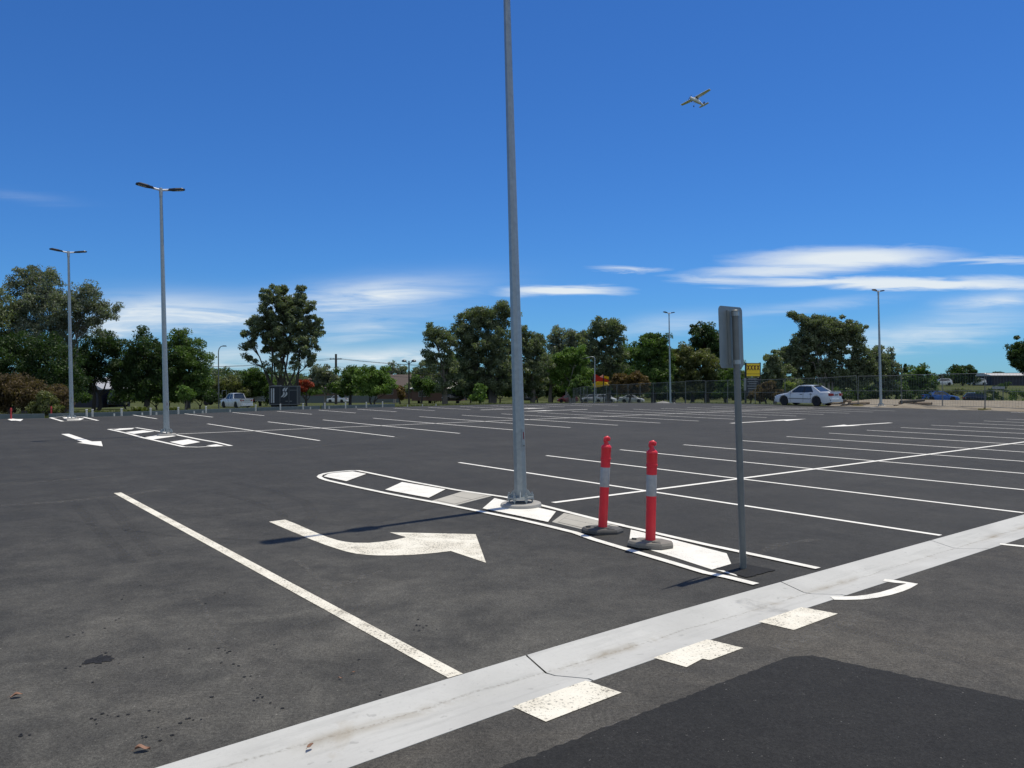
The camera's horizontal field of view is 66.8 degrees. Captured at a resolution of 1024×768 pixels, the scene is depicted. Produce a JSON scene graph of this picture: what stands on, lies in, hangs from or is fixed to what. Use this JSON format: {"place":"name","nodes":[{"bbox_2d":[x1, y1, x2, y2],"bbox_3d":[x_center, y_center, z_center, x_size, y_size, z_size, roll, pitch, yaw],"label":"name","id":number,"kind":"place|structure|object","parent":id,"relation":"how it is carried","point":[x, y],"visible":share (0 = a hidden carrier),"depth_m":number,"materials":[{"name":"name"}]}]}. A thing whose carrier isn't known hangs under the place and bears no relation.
{"place":"outdoors","nodes":[
{"label":"outdoors","id":0,"kind":"place"},
{"bbox_2d":[0,380,1023,673],"bbox_3d":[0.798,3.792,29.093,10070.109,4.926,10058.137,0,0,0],"label":"ground","id":1,"kind":"structure","parent":0,"point":[404,402],"depth_m":164.33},
{"bbox_2d":[0,288,26,345],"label":"gum tree","id":2,"kind":"object","parent":1,"relation":"on","point":[3,314],"visible":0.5,"depth_m":57.77,"materials":[{"name":"green plant"}]},
{"bbox_2d":[0,414,44,418],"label":"barrier rail","id":3,"kind":"object","parent":1,"relation":"on","point":[14,416],"visible":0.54,"depth_m":35.92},
{"bbox_2d":[0,371,46,413],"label":"shrub","id":4,"kind":"object","parent":1,"relation":"on","point":[12,387],"visible":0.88,"depth_m":40.61,"materials":[{"name":"brown plant"}]},
{"bbox_2d":[24,390,64,415],"bbox_3d":[-23.459,1.217,39.166,1.901,1.866,1.128,0,0,0],"label":"shrub","id":5,"kind":"object","parent":1,"relation":"on","point":[47,400],"visible":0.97,"depth_m":38.97,"materials":[{"name":"green plant"}]},
{"bbox_2d":[0,329,93,413],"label":"fig tree","id":6,"kind":"object","parent":1,"relation":"on","point":[32,355],"visible":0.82,"depth_m":53.26,"materials":[{"name":"green plant"}]},
{"bbox_2d":[43,383,75,412],"bbox_3d":[-24.630,1.062,41.990,1.739,2.274,1.928,0,0,-19],"label":"shrub","id":7,"kind":"object","parent":1,"relation":"on","point":[60,392],"visible":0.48,"depth_m":41.95,"materials":[{"name":"brown plant"}]},
{"bbox_2d":[0,265,124,412],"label":"gum tree","id":8,"kind":"object","parent":1,"relation":"on","point":[46,299],"visible":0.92,"depth_m":59.38,"materials":[{"name":"green plant"}]},
{"bbox_2d":[49,413,90,417],"bbox_3d":[-21.013,1.605,36.968,1.802,0.450,0.145,0,0,-39],"label":"barrier rail","id":9,"kind":"object","parent":1,"relation":"on","point":[58,415],"visible":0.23,"depth_m":36.74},
{"bbox_2d":[74,391,91,402],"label":"shrub","id":10,"kind":"object","parent":1,"relation":"on","point":[84,399],"visible":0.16,"depth_m":70.17,"materials":[{"name":"green plant"}]},
{"bbox_2d":[48,328,137,410],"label":"fig tree","id":11,"kind":"object","parent":1,"relation":"on","point":[106,345],"visible":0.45,"depth_m":65.64,"materials":[{"name":"green plant"}]},
{"bbox_2d":[74,377,129,407],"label":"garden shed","id":12,"kind":"structure","parent":1,"relation":"on","point":[100,387],"depth_m":84.01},
{"bbox_2d":[107,388,136,408],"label":"shrub","id":13,"kind":"object","parent":1,"relation":"on","point":[114,397],"visible":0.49,"depth_m":77.36,"materials":[{"name":"green plant"}]},
{"bbox_2d":[94,411,149,416],"bbox_3d":[-19.279,1.596,38.393,2.526,0.450,0.145,0,0,-40],"label":"barrier rail","id":14,"kind":"object","parent":1,"relation":"on","point":[102,414],"visible":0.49,"depth_m":38.34,"materials":[{"name":"metal"}]},
{"bbox_2d":[127,406,152,411],"bbox_3d":[-20.584,1.524,43.013,1.695,0.615,1.688,0,0,0],"label":"strappy plant","id":15,"kind":"object","parent":1,"relation":"on","point":[136,408],"visible":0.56,"depth_m":42.85,"materials":[{"name":"green plant"}]},
{"bbox_2d":[106,325,183,408],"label":"fig tree","id":16,"kind":"object","parent":1,"relation":"on","point":[143,350],"visible":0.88,"depth_m":65.51,"materials":[{"name":"green plant"}]},
{"bbox_2d":[150,395,184,406],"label":"shrub","id":17,"kind":"object","parent":1,"relation":"on","point":[160,399],"visible":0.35,"depth_m":71.83,"materials":[{"name":"green plant"}]},
{"bbox_2d":[151,409,204,414],"bbox_3d":[-17.348,1.583,40.403,0.145,0.450,2.861,0,0,39],"label":"barrier rail","id":18,"kind":"object","parent":1,"relation":"on","point":[180,412],"visible":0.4,"depth_m":40.45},
{"bbox_2d":[153,327,216,409],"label":"fig tree","id":19,"kind":"object","parent":1,"relation":"on","point":[196,379],"visible":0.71,"depth_m":67.43,"materials":[{"name":"green plant"}]},
{"bbox_2d":[175,385,196,409],"bbox_3d":[-21.866,1.155,52.039,1.497,2.278,0.846,0,0,0],"label":"young tree","id":20,"kind":"object","parent":1,"relation":"on","point":[186,393],"visible":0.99,"depth_m":51.88,"materials":[{"name":"green plant"}]},
{"bbox_2d":[181,389,222,408],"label":"shrub","id":21,"kind":"object","parent":1,"relation":"on","point":[207,397],"visible":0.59,"depth_m":77.82,"materials":[{"name":"green plant"}]},
{"bbox_2d":[209,375,252,406],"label":"wattle tree","id":22,"kind":"object","parent":1,"relation":"on","point":[229,384],"visible":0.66,"depth_m":106.90,"materials":[{"name":"green plant"}]},
{"bbox_2d":[207,408,254,412],"bbox_3d":[-15.477,1.568,42.846,0.145,0.450,3.057,0,0,36],"label":"barrier rail","id":23,"kind":"object","parent":1,"relation":"on","point":[228,409],"visible":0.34,"depth_m":42.76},
{"bbox_2d":[220,393,253,407],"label":"ute","id":24,"kind":"object","parent":1,"relation":"on","point":[236,400],"visible":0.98,"depth_m":87.14,"materials":[{"name":"white paint"}]},
{"bbox_2d":[239,366,276,405],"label":"leafy tree","id":25,"kind":"object","parent":1,"relation":"on","point":[255,379],"visible":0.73,"depth_m":108.47,"materials":[{"name":"green plant"}]},
{"bbox_2d":[238,283,325,406],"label":"gum tree","id":26,"kind":"object","parent":1,"relation":"on","point":[271,326],"visible":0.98,"depth_m":97.30,"materials":[{"name":"green plant"}]},
{"bbox_2d":[269,385,304,406],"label":"shipping container","id":27,"kind":"object","parent":1,"relation":"on","point":[290,396],"visible":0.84,"depth_m":75.27,"materials":[{"name":"metal"}]},
{"bbox_2d":[257,406,319,410],"bbox_3d":[-13.105,1.551,45.655,0.145,0.450,4.117,0,0,43],"label":"barrier rail","id":28,"kind":"object","parent":1,"relation":"on","point":[283,408],"visible":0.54,"depth_m":45.45,"materials":[{"name":"metal"}]},
{"bbox_2d":[296,379,313,405],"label":"poinciana tree","id":29,"kind":"object","parent":1,"relation":"on","point":[305,384],"visible":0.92,"depth_m":103.75,"materials":[{"name":"red plant"}]},
{"bbox_2d":[293,383,323,399],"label":"shrub","id":30,"kind":"object","parent":1,"relation":"on","point":[311,392],"visible":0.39,"depth_m":149.29,"materials":[{"name":"green plant"}]},
{"bbox_2d":[302,363,342,404],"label":"gum tree","id":31,"kind":"object","parent":1,"relation":"on","point":[324,376],"visible":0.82,"depth_m":111.62,"materials":[{"name":"green plant"}]},
{"bbox_2d":[327,395,348,402],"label":"ute","id":32,"kind":"object","parent":1,"relation":"on","point":[340,399],"visible":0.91,"depth_m":195.22,"materials":[{"name":"white paint"}]},
{"bbox_2d":[324,365,366,404],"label":"leafy tree","id":33,"kind":"object","parent":1,"relation":"on","point":[344,387],"visible":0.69,"depth_m":106.79,"materials":[{"name":"green plant"}]},
{"bbox_2d":[301,395,398,402],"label":"paling fence","id":34,"kind":"object","parent":1,"relation":"on","point":[320,399],"visible":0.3,"depth_m":205.02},
{"bbox_2d":[321,404,394,408],"bbox_3d":[-9.627,1.531,48.880,5.130,0.450,0.145,0,0,-40],"label":"barrier rail","id":35,"kind":"object","parent":1,"relation":"on","point":[358,406],"visible":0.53,"depth_m":48.80,"materials":[{"name":"metal"}]},
{"bbox_2d":[351,364,397,403],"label":"leafy tree","id":36,"kind":"object","parent":1,"relation":"on","point":[377,382],"visible":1,"depth_m":99.26,"materials":[{"name":"green plant"}]},
{"bbox_2d":[387,361,407,402],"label":"gum tree","id":37,"kind":"object","parent":1,"relation":"on","point":[403,369],"visible":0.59,"depth_m":184.41,"materials":[{"name":"green plant"}]},
{"bbox_2d":[377,375,423,398],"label":"house","id":38,"kind":"structure","parent":1,"relation":"on","point":[402,380],"depth_m":168.09,"materials":[{"name":"brown brick"}]},
{"bbox_2d":[396,385,405,403],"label":"shrub","id":39,"kind":"object","parent":1,"relation":"on","point":[401,395],"visible":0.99,"depth_m":129.96,"materials":[{"name":"brown plant"}]},
{"bbox_2d":[402,360,415,403],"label":"street light","id":40,"kind":"object","parent":1,"relation":"on","point":[409,378],"visible":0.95,"depth_m":119.91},
{"bbox_2d":[19,402,820,417],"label":"verge grass","id":41,"kind":"structure","parent":1,"relation":"on","point":[76,411],"depth_m":57.87,"materials":[{"name":"plant"}]},
{"bbox_2d":[403,359,442,402],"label":"gum tree","id":42,"kind":"object","parent":1,"relation":"on","point":[425,372],"visible":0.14,"depth_m":159.14,"materials":[{"name":"green plant"}]},
{"bbox_2d":[410,374,438,403],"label":"leafy tree","id":43,"kind":"object","parent":1,"relation":"on","point":[426,385],"visible":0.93,"depth_m":149.91,"materials":[{"name":"green plant"}]},
{"bbox_2d":[410,382,466,400],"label":"house","id":44,"kind":"structure","parent":1,"relation":"on","point":[416,395],"depth_m":156.87,"materials":[{"name":"brown brick"}]},
{"bbox_2d":[419,322,467,403],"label":"gum tree","id":45,"kind":"object","parent":1,"relation":"on","point":[437,336],"visible":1,"depth_m":111.61,"materials":[{"name":"green plant"}]},
{"bbox_2d":[441,393,463,400],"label":"hatchback","id":46,"kind":"object","parent":1,"relation":"on","point":[453,396],"visible":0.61,"depth_m":149.43,"materials":[{"name":"black paint"}]},
{"bbox_2d":[16,367,937,399],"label":"distant woodland","id":47,"kind":"object","parent":1,"relation":"on","point":[224,373],"visible":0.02,"depth_m":250.94,"materials":[{"name":"green plant"}]},
{"bbox_2d":[468,383,487,403],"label":"shrub","id":48,"kind":"object","parent":1,"relation":"on","point":[480,394],"visible":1,"depth_m":89.55,"materials":[{"name":"green plant"}]},
{"bbox_2d":[446,299,526,403],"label":"gum tree","id":49,"kind":"object","parent":1,"relation":"on","point":[496,361],"visible":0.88,"depth_m":114.83,"materials":[{"name":"green plant"}]},
{"bbox_2d":[0,403,1023,767],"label":"car park","id":50,"kind":"structure","parent":1,"relation":"on","point":[198,583],"depth_m":8.74,"materials":[{"name":"asphalt"}]},
{"bbox_2d":[49,248,86,419],"bbox_3d":[-19.388,-2.123,34.062,1.453,7.553,0.570,-1,0,-40],"label":"lamp post","id":51,"kind":"object","parent":50,"relation":"on","point":[71,408],"visible":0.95,"depth_m":34.01,"materials":[{"name":"metal"}]},
{"bbox_2d":[136,182,184,435],"bbox_3d":[-10.937,-2.256,24.383,1.453,7.951,0.570,-1,0,-40],"label":"lamp post","id":52,"kind":"object","parent":50,"relation":"on","point":[166,427],"visible":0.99,"depth_m":24.33,"materials":[{"name":"metal"}]},
{"bbox_2d":[433,491,490,504],"bbox_3d":[-0.723,1.719,11.527,0.620,0.058,1.418,0,0,22],"label":"service pit","id":53,"kind":"object","parent":50,"relation":"on","point":[462,497],"visible":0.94,"depth_m":11.48,"materials":[{"name":"concrete"}]},
{"bbox_2d":[501,0,540,508],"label":"lamp post","id":54,"kind":"object","parent":50,"relation":"on","point":[520,495],"visible":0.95,"depth_m":10.70,"materials":[{"name":"metal"}]},
{"bbox_2d":[552,513,624,528],"bbox_3d":[0.820,1.731,9.594,0.635,0.058,1.163,0,0,-40],"label":"service pit","id":55,"kind":"object","parent":50,"relation":"on","point":[574,521],"visible":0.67,"depth_m":9.61,"materials":[{"name":"concrete"}]},
{"bbox_2d":[581,436,622,534],"bbox_3d":[1.070,1.153,8.971,0.470,1.115,0.330,3,0,-14],"label":"bollard","id":56,"kind":"object","parent":50,"relation":"on","point":[602,527],"visible":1,"depth_m":8.92,"materials":[{"name":"plastic"}]},
{"bbox_2d":[628,440,672,548],"bbox_3d":[1.470,1.148,8.196,0.470,1.115,0.330,1,0,10],"label":"bollard","id":57,"kind":"object","parent":50,"relation":"on","point":[650,540],"visible":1,"depth_m":8.15,"materials":[{"name":"plastic"}]},
{"bbox_2d":[718,306,746,568],"bbox_3d":[2.098,0.548,7.235,0.141,2.555,0.461,0,0,44],"label":"road sign","id":58,"kind":"object","parent":50,"relation":"on","point":[730,337],"visible":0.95,"depth_m":7.22,"materials":[{"name":"metal"}]},
{"bbox_2d":[774,385,842,405],"bbox_3d":[19.878,0.751,52.196,1.858,1.387,4.269,0,0,-37],"label":"sedan","id":59,"kind":"object","parent":50,"relation":"on","point":[816,395],"visible":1,"depth_m":51.41,"materials":[{"name":"white paint"}]},
{"bbox_2d":[508,325,555,402],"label":"gum tree","id":60,"kind":"object","parent":1,"relation":"on","point":[533,343],"visible":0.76,"depth_m":117.51,"materials":[{"name":"green plant"}]},
{"bbox_2d":[534,343,564,402],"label":"gum tree","id":61,"kind":"object","parent":1,"relation":"on","point":[549,385],"visible":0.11,"depth_m":157.80,"materials":[{"name":"green plant"}]},
{"bbox_2d":[536,385,565,401],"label":"shrub","id":62,"kind":"object","parent":1,"relation":"on","point":[558,391],"visible":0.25,"depth_m":163.62,"materials":[{"name":"green plant"}]},
{"bbox_2d":[546,324,585,402],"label":"gum tree","id":63,"kind":"object","parent":1,"relation":"on","point":[558,341],"visible":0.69,"depth_m":149.06,"materials":[{"name":"green plant"}]},
{"bbox_2d":[544,343,593,402],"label":"leafy tree","id":64,"kind":"object","parent":1,"relation":"on","point":[566,362],"visible":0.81,"depth_m":121.15,"materials":[{"name":"green plant"}]},
{"bbox_2d":[566,374,593,402],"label":"shrub","id":65,"kind":"object","parent":1,"relation":"on","point":[578,381],"visible":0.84,"depth_m":111.61,"materials":[{"name":"green plant"}]},
{"bbox_2d":[156,515,1023,767],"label":"drain channel","id":66,"kind":"object","parent":1,"relation":"on","point":[355,736],"visible":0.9,"depth_m":4.74,"materials":[{"name":"concrete"}]},
{"bbox_2d":[593,374,609,402],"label":"shade sail","id":67,"kind":"object","parent":1,"relation":"on","point":[601,378],"visible":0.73,"depth_m":118.47,"materials":[{"name":"red fabric"}]},
{"bbox_2d":[575,315,630,402],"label":"gum tree","id":68,"kind":"object","parent":1,"relation":"on","point":[605,352],"visible":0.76,"depth_m":134.97,"materials":[{"name":"green plant"}]},
{"bbox_2d":[607,370,651,402],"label":"shrub","id":69,"kind":"object","parent":1,"relation":"on","point":[635,378],"visible":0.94,"depth_m":99.57,"materials":[{"name":"brown plant"}]},
{"bbox_2d":[618,395,644,402],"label":"sedan","id":70,"kind":"object","parent":1,"relation":"on","point":[624,400],"visible":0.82,"depth_m":139.39,"materials":[{"name":"white paint"}]},
{"bbox_2d":[613,341,650,402],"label":"gum tree","id":71,"kind":"object","parent":1,"relation":"on","point":[629,348],"visible":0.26,"depth_m":161.30,"materials":[{"name":"green plant"}]},
{"bbox_2d":[628,332,677,401],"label":"she oak tree","id":72,"kind":"object","parent":1,"relation":"on","point":[651,350],"visible":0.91,"depth_m":120.56,"materials":[{"name":"green plant"}]},
{"bbox_2d":[644,386,687,400],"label":"shrub","id":73,"kind":"object","parent":1,"relation":"on","point":[663,394],"visible":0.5,"depth_m":130.89,"materials":[{"name":"green plant"}]},
{"bbox_2d":[664,311,674,402],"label":"lamp post","id":74,"kind":"object","parent":1,"relation":"on","point":[669,360],"visible":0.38,"depth_m":67.93,"materials":[{"name":"metal"}]},
{"bbox_2d":[668,389,703,402],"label":"shrub","id":75,"kind":"object","parent":1,"relation":"on","point":[698,394],"visible":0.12,"depth_m":135.35,"materials":[{"name":"green plant"}]},
{"bbox_2d":[667,341,720,402],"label":"she oak tree","id":76,"kind":"object","parent":1,"relation":"on","point":[689,362],"visible":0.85,"depth_m":122.81,"materials":[{"name":"green plant"}]},
{"bbox_2d":[688,321,719,402],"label":"fig tree","id":77,"kind":"object","parent":1,"relation":"on","point":[706,335],"visible":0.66,"depth_m":132.12,"materials":[{"name":"green plant"}]},
{"bbox_2d":[706,380,727,402],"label":"temporary fence","id":78,"kind":"object","parent":1,"relation":"on","point":[708,392],"visible":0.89,"depth_m":66.82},
{"bbox_2d":[712,368,744,397],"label":"leafy tree","id":79,"kind":"object","parent":1,"relation":"on","point":[728,374],"visible":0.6,"depth_m":119.53,"materials":[{"name":"green plant"}]},
{"bbox_2d":[745,363,760,403],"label":"pylon sign","id":80,"kind":"object","parent":1,"relation":"on","point":[752,369],"visible":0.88,"depth_m":91.83,"materials":[{"name":"metal"}]},
{"bbox_2d":[747,380,783,403],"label":"shrub","id":81,"kind":"object","parent":1,"relation":"on","point":[761,396],"visible":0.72,"depth_m":83.59,"materials":[{"name":"green plant"}]},
{"bbox_2d":[755,379,784,404],"bbox_3d":[20.343,0.678,61.301,0.036,2.095,3.236,-1,0,-26],"label":"temporary fence","id":82,"kind":"object","parent":1,"relation":"on","point":[760,392],"visible":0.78,"depth_m":61.30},
{"bbox_2d":[752,349,802,403],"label":"gum tree","id":83,"kind":"object","parent":1,"relation":"on","point":[773,368],"visible":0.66,"depth_m":97.28,"materials":[{"name":"green plant"}]},
{"bbox_2d":[776,310,893,404],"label":"gum tree","id":84,"kind":"object","parent":1,"relation":"on","point":[817,334],"visible":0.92,"depth_m":101.10,"materials":[{"name":"green plant"}]},
{"bbox_2d":[830,386,865,399],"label":"shrub","id":85,"kind":"object","parent":1,"relation":"on","point":[844,391],"visible":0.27,"depth_m":111.42,"materials":[{"name":"green plant"}]},
{"bbox_2d":[869,345,903,398],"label":"gum tree","id":86,"kind":"object","parent":1,"relation":"on","point":[886,383],"visible":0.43,"depth_m":107.29,"materials":[{"name":"green plant"}]},
{"bbox_2d":[844,386,937,399],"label":"hedge","id":87,"kind":"object","parent":1,"relation":"on","point":[910,395],"visible":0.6,"depth_m":105.88,"materials":[{"name":"green plant"}]},
{"bbox_2d":[888,379,913,396],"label":"leafy tree","id":88,"kind":"object","parent":1,"relation":"on","point":[901,388],"visible":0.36,"depth_m":114.99,"materials":[{"name":"green plant"}]},
{"bbox_2d":[900,362,939,395],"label":"leafy tree","id":89,"kind":"object","parent":1,"relation":"on","point":[916,381],"visible":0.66,"depth_m":119.38,"materials":[{"name":"green plant"}]},
{"bbox_2d":[921,391,959,399],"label":"sedan","id":90,"kind":"object","parent":1,"relation":"on","point":[938,394],"visible":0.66,"depth_m":105.30,"materials":[{"name":"blue paint"}]},
{"bbox_2d":[935,364,982,384],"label":"umbrella tree","id":91,"kind":"object","parent":1,"relation":"on","point":[955,371],"visible":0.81,"depth_m":176.23,"materials":[{"name":"green plant"}]},
{"bbox_2d":[940,388,990,394],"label":"hedge","id":92,"kind":"object","parent":1,"relation":"on","point":[957,391],"visible":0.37,"depth_m":134.58,"materials":[{"name":"green plant"}]},
{"bbox_2d":[975,381,1015,400],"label":"hedge","id":93,"kind":"object","parent":1,"relation":"on","point":[1006,383],"visible":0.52,"depth_m":99.80,"materials":[{"name":"green plant"}]},
{"bbox_2d":[975,373,1023,385],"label":"house","id":94,"kind":"structure","parent":1,"relation":"on","point":[1015,379],"depth_m":181.00,"materials":[{"name":"metal"}]},
{"bbox_2d":[1003,335,1023,374],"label":"gum tree","id":95,"kind":"object","parent":1,"relation":"on","point":[1015,354],"visible":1,"depth_m":87.99,"materials":[{"name":"green plant"}]},
{"bbox_2d":[0,0,1023,378],"label":"sky","id":96,"kind":"structure","parent":0,"point":[353,153],"materials":[{"name":"blue"}]},
{"bbox_2d":[350,538,1023,767],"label":"road","id":97,"kind":"structure","parent":0,"point":[923,669],"depth_m":4.29,"materials":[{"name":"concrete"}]},
{"bbox_2d":[680,89,709,107],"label":"light aircraft","id":98,"kind":"object","parent":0,"point":[695,99],"visible":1,"depth_m":248.60,"materials":[{"name":"white metal"}]},
{"bbox_2d":[826,399,1023,411],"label":"dirt ground","id":99,"kind":"structure","parent":0,"point":[951,405],"depth_m":55.46,"materials":[{"name":"soil"}]},
{"bbox_2d":[822,375,857,404],"bbox_3d":[23.261,0.531,55.511,0.038,2.095,3.236,-1,-2,-30],"label":"temporary fence","id":100,"kind":"object","parent":99,"relation":"on","point":[844,388],"visible":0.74,"depth_m":54.84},
{"bbox_2d":[832,399,869,405],"bbox_3d":[24.770,1.404,56.994,3.023,0.559,1.065,0,0,0],"label":"log pile","id":101,"kind":"object","parent":99,"relation":"on","point":[850,402],"visible":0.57,"depth_m":56.95,"materials":[{"name":"brown plant"}]},
{"bbox_2d":[872,289,884,405],"bbox_3d":[23.796,-2.282,50.267,1.453,7.673,0.570,-2,0,-40],"label":"lamp post","id":102,"kind":"object","parent":99,"relation":"on","point":[880,378],"visible":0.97,"depth_m":50.21,"materials":[{"name":"metal"}]},
{"bbox_2d":[858,375,900,404],"bbox_3d":[24.894,0.478,52.640,0.036,2.095,3.236,-1,0,-29],"label":"temporary fence","id":103,"kind":"object","parent":99,"relation":"on","point":[895,400],"visible":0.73,"depth_m":52.82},
{"bbox_2d":[893,399,930,405],"bbox_3d":[27.469,1.303,52.931,3.104,0.540,1.322,0,0,-4],"label":"log pile","id":104,"kind":"object","parent":99,"relation":"on","point":[918,401],"visible":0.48,"depth_m":52.70,"materials":[{"name":"brown plant"}]},
{"bbox_2d":[901,374,941,405],"bbox_3d":[26.171,0.439,49.651,0.038,2.095,3.236,-1,0,-17],"label":"temporary fence","id":105,"kind":"object","parent":99,"relation":"on","point":[906,390],"visible":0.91,"depth_m":49.51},
{"bbox_2d":[943,373,984,407],"bbox_3d":[27.015,0.419,46.514,0.039,2.095,3.236,0,0,-12],"label":"temporary fence","id":106,"kind":"object","parent":99,"relation":"on","point":[973,380],"visible":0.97,"depth_m":45.73,"materials":[{"name":"metal"}]},
{"bbox_2d":[985,374,1023,408],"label":"temporary fence","id":107,"kind":"object","parent":99,"relation":"on","point":[1006,389],"visible":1,"depth_m":43.71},
{"bbox_2d":[962,393,986,399],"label":"hatchback","id":108,"kind":"object","parent":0,"point":[969,396],"visible":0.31,"depth_m":111.65,"materials":[{"name":"paint"}]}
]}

